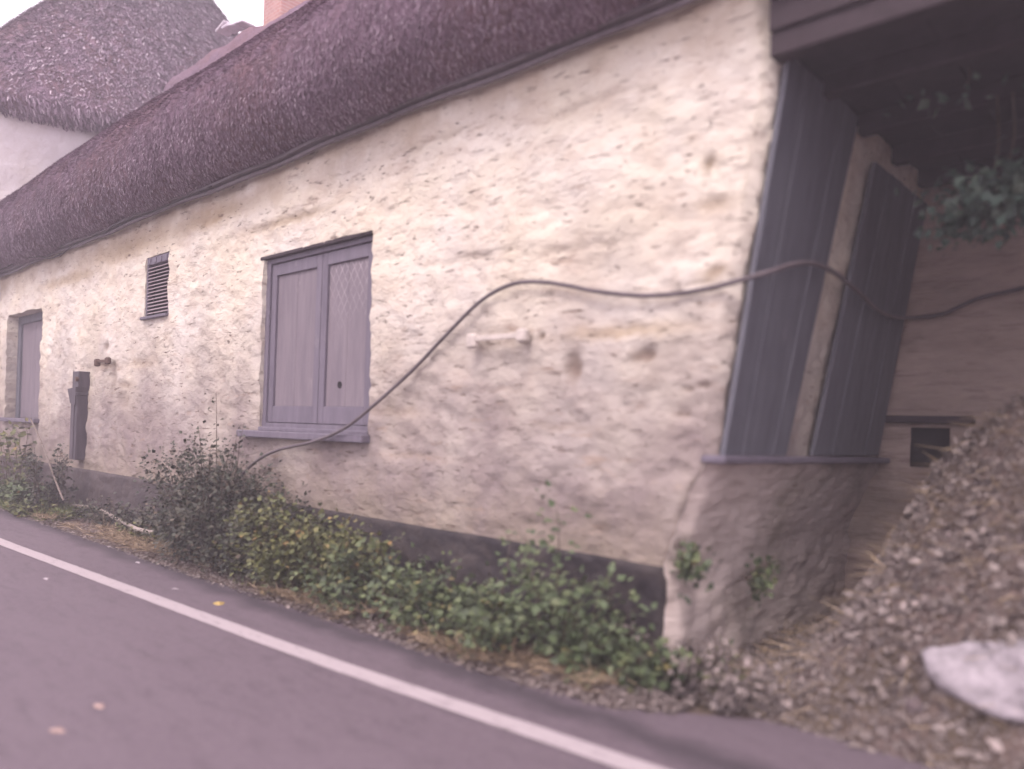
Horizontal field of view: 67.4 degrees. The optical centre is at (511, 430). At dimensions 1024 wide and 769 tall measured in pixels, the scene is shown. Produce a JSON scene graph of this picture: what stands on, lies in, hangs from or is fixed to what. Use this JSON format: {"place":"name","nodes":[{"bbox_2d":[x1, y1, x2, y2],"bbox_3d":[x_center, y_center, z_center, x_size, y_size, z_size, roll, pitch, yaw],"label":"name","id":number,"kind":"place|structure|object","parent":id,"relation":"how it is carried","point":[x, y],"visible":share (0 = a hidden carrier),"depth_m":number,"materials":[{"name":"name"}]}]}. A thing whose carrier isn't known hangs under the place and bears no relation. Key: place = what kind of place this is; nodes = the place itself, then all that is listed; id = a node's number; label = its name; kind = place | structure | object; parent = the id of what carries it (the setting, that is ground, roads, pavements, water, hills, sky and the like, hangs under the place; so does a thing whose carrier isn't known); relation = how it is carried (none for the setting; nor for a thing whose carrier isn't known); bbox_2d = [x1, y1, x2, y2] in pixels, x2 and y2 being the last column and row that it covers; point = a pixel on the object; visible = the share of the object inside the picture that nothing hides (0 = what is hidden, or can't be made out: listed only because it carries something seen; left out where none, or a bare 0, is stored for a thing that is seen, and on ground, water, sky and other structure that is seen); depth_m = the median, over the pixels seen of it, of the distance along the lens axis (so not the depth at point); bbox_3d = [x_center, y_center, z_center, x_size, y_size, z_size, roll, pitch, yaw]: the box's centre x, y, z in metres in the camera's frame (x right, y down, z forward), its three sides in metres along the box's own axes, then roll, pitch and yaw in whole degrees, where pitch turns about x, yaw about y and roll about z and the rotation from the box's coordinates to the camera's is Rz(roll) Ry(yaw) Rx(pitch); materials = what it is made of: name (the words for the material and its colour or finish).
{"place":"outdoors","nodes":[
{"label":"outdoors","id":0,"kind":"place"},
{"bbox_2d":[0,0,263,32],"label":"sky","id":1,"kind":"structure","parent":0,"point":[251,11],"materials":[{"name":"white"}]},
{"bbox_2d":[1,506,827,719],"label":"ground","id":2,"kind":"structure","parent":0,"point":[697,708],"depth_m":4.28,"materials":[{"name":"brown plant"}]},
{"bbox_2d":[0,416,37,491],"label":"window vine","id":3,"kind":"object","parent":2,"relation":"on","point":[19,474],"depth_m":10.78,"materials":[{"name":"green plant"}]},
{"bbox_2d":[0,474,47,503],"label":"green weed","id":4,"kind":"object","parent":2,"relation":"on","point":[10,489],"visible":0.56,"depth_m":10.15,"materials":[{"name":"green plant"}]},
{"bbox_2d":[4,490,80,521],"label":"green weed","id":5,"kind":"object","parent":2,"relation":"on","point":[21,508],"visible":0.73,"depth_m":9.18,"materials":[{"name":"green plant"}]},
{"bbox_2d":[0,492,93,521],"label":"grass","id":6,"kind":"structure","parent":2,"relation":"on","point":[2,503],"depth_m":9.24,"materials":[{"name":"plant"}]},
{"bbox_2d":[30,418,63,500],"bbox_3d":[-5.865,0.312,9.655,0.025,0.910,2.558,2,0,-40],"label":"leaning stick","id":7,"kind":"object","parent":2,"relation":"on","point":[58,488],"visible":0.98,"depth_m":9.48,"materials":[{"name":"brown wood"}]},
{"bbox_2d":[21,443,78,511],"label":"spiky weed","id":8,"kind":"object","parent":2,"relation":"on","point":[52,490],"visible":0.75,"depth_m":9.25,"materials":[{"name":"green plant"}]},
{"bbox_2d":[71,492,170,540],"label":"sparse weed","id":9,"kind":"object","parent":2,"relation":"on","point":[101,516],"visible":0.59,"depth_m":8.39,"materials":[{"name":"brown plant"}]},
{"bbox_2d":[70,504,171,533],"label":"fallen branch","id":10,"kind":"object","parent":2,"relation":"on","point":[124,523],"visible":0.33,"depth_m":8.04,"materials":[{"name":"brown wood"}]},
{"bbox_2d":[0,0,263,423],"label":"tall thatched house","id":11,"kind":"structure","parent":2,"relation":"on","point":[74,74],"depth_m":13.35,"materials":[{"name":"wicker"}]},
{"bbox_2d":[111,519,169,543],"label":"green weed","id":12,"kind":"object","parent":2,"relation":"on","point":[134,534],"visible":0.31,"depth_m":7.58,"materials":[{"name":"green plant"}]},
{"bbox_2d":[132,427,283,570],"bbox_3d":[-2.702,0.555,6.566,2.228,1.230,0.824,2,0,43],"label":"dark bramble","id":13,"kind":"object","parent":2,"relation":"on","point":[191,497],"visible":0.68,"depth_m":6.50,"materials":[{"name":"green plant"}]},
{"bbox_2d":[188,389,264,560],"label":"tall weed","id":14,"kind":"object","parent":2,"relation":"on","point":[227,450],"visible":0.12,"depth_m":6.52,"materials":[{"name":"green plant"}]},
{"bbox_2d":[165,476,320,583],"bbox_3d":[-2.215,0.750,6.132,1.782,0.870,0.788,2,0,43],"label":"dark bramble","id":15,"kind":"object","parent":2,"relation":"on","point":[190,520],"visible":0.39,"depth_m":6.04,"materials":[{"name":"green plant"}]},
{"bbox_2d":[211,483,375,599],"bbox_3d":[-1.731,0.807,5.687,1.734,0.801,0.779,2,0,43],"label":"yellowing bramble","id":16,"kind":"object","parent":2,"relation":"on","point":[269,558],"visible":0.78,"depth_m":5.51,"materials":[{"name":"green plant"}]},
{"bbox_2d":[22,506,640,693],"bbox_3d":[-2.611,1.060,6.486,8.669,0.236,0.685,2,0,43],"label":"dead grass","id":17,"kind":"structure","parent":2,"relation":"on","point":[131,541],"depth_m":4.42,"materials":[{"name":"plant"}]},
{"bbox_2d":[259,502,412,606],"bbox_3d":[-1.239,0.857,5.311,1.456,0.718,0.656,2,0,43],"label":"nettle clump","id":18,"kind":"object","parent":2,"relation":"on","point":[316,532],"visible":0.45,"depth_m":5.25,"materials":[{"name":"green plant"}]},
{"bbox_2d":[285,537,508,640],"bbox_3d":[-0.847,0.955,4.871,1.796,0.565,0.764,2,0,43],"label":"ivy bush","id":19,"kind":"object","parent":2,"relation":"on","point":[341,595],"visible":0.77,"depth_m":4.93,"materials":[{"name":"green plant"}]},
{"bbox_2d":[358,563,548,662],"bbox_3d":[-0.329,1.004,4.404,1.424,0.500,0.737,2,0,43],"label":"ivy bush","id":20,"kind":"object","parent":2,"relation":"on","point":[476,611],"visible":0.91,"depth_m":4.39,"materials":[{"name":"green plant"}]},
{"bbox_2d":[0,0,926,669],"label":"thatched cottage","id":21,"kind":"structure","parent":2,"relation":"on","point":[384,202],"depth_m":4.84,"materials":[{"name":"paint"}]},
{"bbox_2d":[0,312,42,422],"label":"window","id":22,"kind":"structure","parent":21,"relation":"in","point":[30,329],"depth_m":11.82,"materials":[{"name":"wood"}]},
{"bbox_2d":[68,371,89,459],"bbox_3d":[-5.437,-0.190,9.624,0.300,1.100,0.170,2,0,43],"label":"cable casing","id":23,"kind":"object","parent":21,"relation":"attached to","point":[78,393],"visible":1,"depth_m":9.54,"materials":[{"name":"metal"}]},
{"bbox_2d":[94,357,110,366],"bbox_3d":[-4.827,-0.810,9.052,0.420,0.095,0.055,2,0,43],"label":"tie bar","id":24,"kind":"object","parent":21,"relation":"attached to","point":[98,362],"visible":1,"depth_m":9.05,"materials":[{"name":"metal"}]},
{"bbox_2d":[0,186,211,269],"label":"wire","id":25,"kind":"object","parent":21,"relation":"attached to","point":[122,222],"visible":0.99,"depth_m":8.46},
{"bbox_2d":[236,230,372,442],"bbox_3d":[-1.668,-0.721,6.253,1.860,1.596,0.215,2,0,43],"label":"window","id":26,"kind":"structure","parent":21,"relation":"in","point":[317,352],"depth_m":6.16,"materials":[{"name":"wood"}]},
{"bbox_2d":[466,328,529,348],"bbox_3d":[-0.091,-0.554,4.636,0.500,0.095,0.055,2,0,43],"label":"tie bar","id":27,"kind":"object","parent":21,"relation":"attached to","point":[521,335],"visible":1,"depth_m":4.61,"materials":[{"name":"paint"}]},
{"bbox_2d":[230,260,1023,488],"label":"cable","id":28,"kind":"object","parent":21,"relation":"attached to","point":[849,284],"visible":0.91,"depth_m":4.57,"materials":[{"name":"black rubber"}]},
{"bbox_2d":[669,541,723,604],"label":"wall weed","id":29,"kind":"object","parent":21,"relation":"attached to","point":[692,558],"depth_m":3.74,"materials":[{"name":"green plant"}]},
{"bbox_2d":[737,553,786,609],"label":"wall weed","id":30,"kind":"object","parent":21,"relation":"attached to","point":[759,580],"depth_m":4.14,"materials":[{"name":"green plant"}]},
{"bbox_2d":[485,540,522,643],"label":"seedling","id":31,"kind":"object","parent":2,"relation":"on","point":[500,603],"visible":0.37,"depth_m":4.47,"materials":[{"name":"green plant"}]},
{"bbox_2d":[484,479,665,684],"bbox_3d":[0.249,0.773,4.008,1.209,1.019,0.560,2,0,43],"label":"leafy shrub","id":32,"kind":"object","parent":2,"relation":"on","point":[555,611],"visible":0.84,"depth_m":3.96,"materials":[{"name":"green plant"}]},
{"bbox_2d":[546,622,703,696],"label":"leafy shrub","id":33,"kind":"object","parent":2,"relation":"on","point":[651,672],"visible":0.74,"depth_m":3.73,"materials":[{"name":"green plant"}]},
{"bbox_2d":[639,637,746,698],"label":"grass tuft","id":34,"kind":"object","parent":2,"relation":"on","point":[699,660],"visible":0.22,"depth_m":3.65,"materials":[{"name":"plant"}]},
{"bbox_2d":[600,621,791,716],"bbox_3d":[0.880,1.110,3.666,1.014,0.354,0.454,2,0,43],"label":"dry weed","id":35,"kind":"object","parent":2,"relation":"on","point":[720,701],"visible":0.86,"depth_m":3.53,"materials":[{"name":"brown plant"}]},
{"bbox_2d":[674,383,1023,768],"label":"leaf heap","id":36,"kind":"object","parent":2,"relation":"on","point":[947,567],"visible":0.81,"depth_m":3.41,"materials":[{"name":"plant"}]},
{"bbox_2d":[890,695,923,714],"bbox_3d":[1.667,1.160,3.173,0.188,0.164,0.171,2,0,43],"label":"stone","id":37,"kind":"object","parent":36,"relation":"on","point":[910,703],"visible":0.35,"depth_m":3.12,"materials":[{"name":"grey stone"}]},
{"bbox_2d":[921,638,1023,723],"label":"pale boulder","id":38,"kind":"object","parent":36,"relation":"on","point":[986,678],"visible":0.87,"depth_m":2.98,"materials":[{"name":"stone"}]},
{"bbox_2d":[769,0,1023,600],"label":"stone outbuilding","id":39,"kind":"structure","parent":2,"relation":"on","point":[869,62],"depth_m":4.75,"materials":[{"name":"beige stone"}]},
{"bbox_2d":[882,67,1023,256],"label":"climbing plant","id":40,"kind":"object","parent":39,"relation":"hanging from","point":[1006,197],"visible":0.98,"depth_m":3.79,"materials":[{"name":"green plant"}]},
{"bbox_2d":[0,508,938,768],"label":"road","id":41,"kind":"structure","parent":0,"point":[169,688],"depth_m":3.42,"materials":[{"name":"grey asphalt"}]},
{"bbox_2d":[49,727,65,732],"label":"fallen leaf","id":42,"kind":"object","parent":41,"relation":"on","point":[58,730],"visible":1,"depth_m":3.00,"materials":[{"name":"plant"}]},
{"bbox_2d":[93,704,103,708],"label":"fallen leaf","id":43,"kind":"object","parent":41,"relation":"on","point":[100,706],"visible":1,"depth_m":3.27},
{"bbox_2d":[213,601,224,604],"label":"fallen leaf","id":44,"kind":"object","parent":41,"relation":"on","point":[218,603],"visible":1,"depth_m":5.18,"materials":[{"name":"yellow plant"}]},
{"bbox_2d":[0,538,665,768],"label":"road marking","id":45,"kind":"object","parent":41,"relation":"on","point":[578,746],"visible":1,"depth_m":3.73,"materials":[{"name":"white paint"}]}
]}

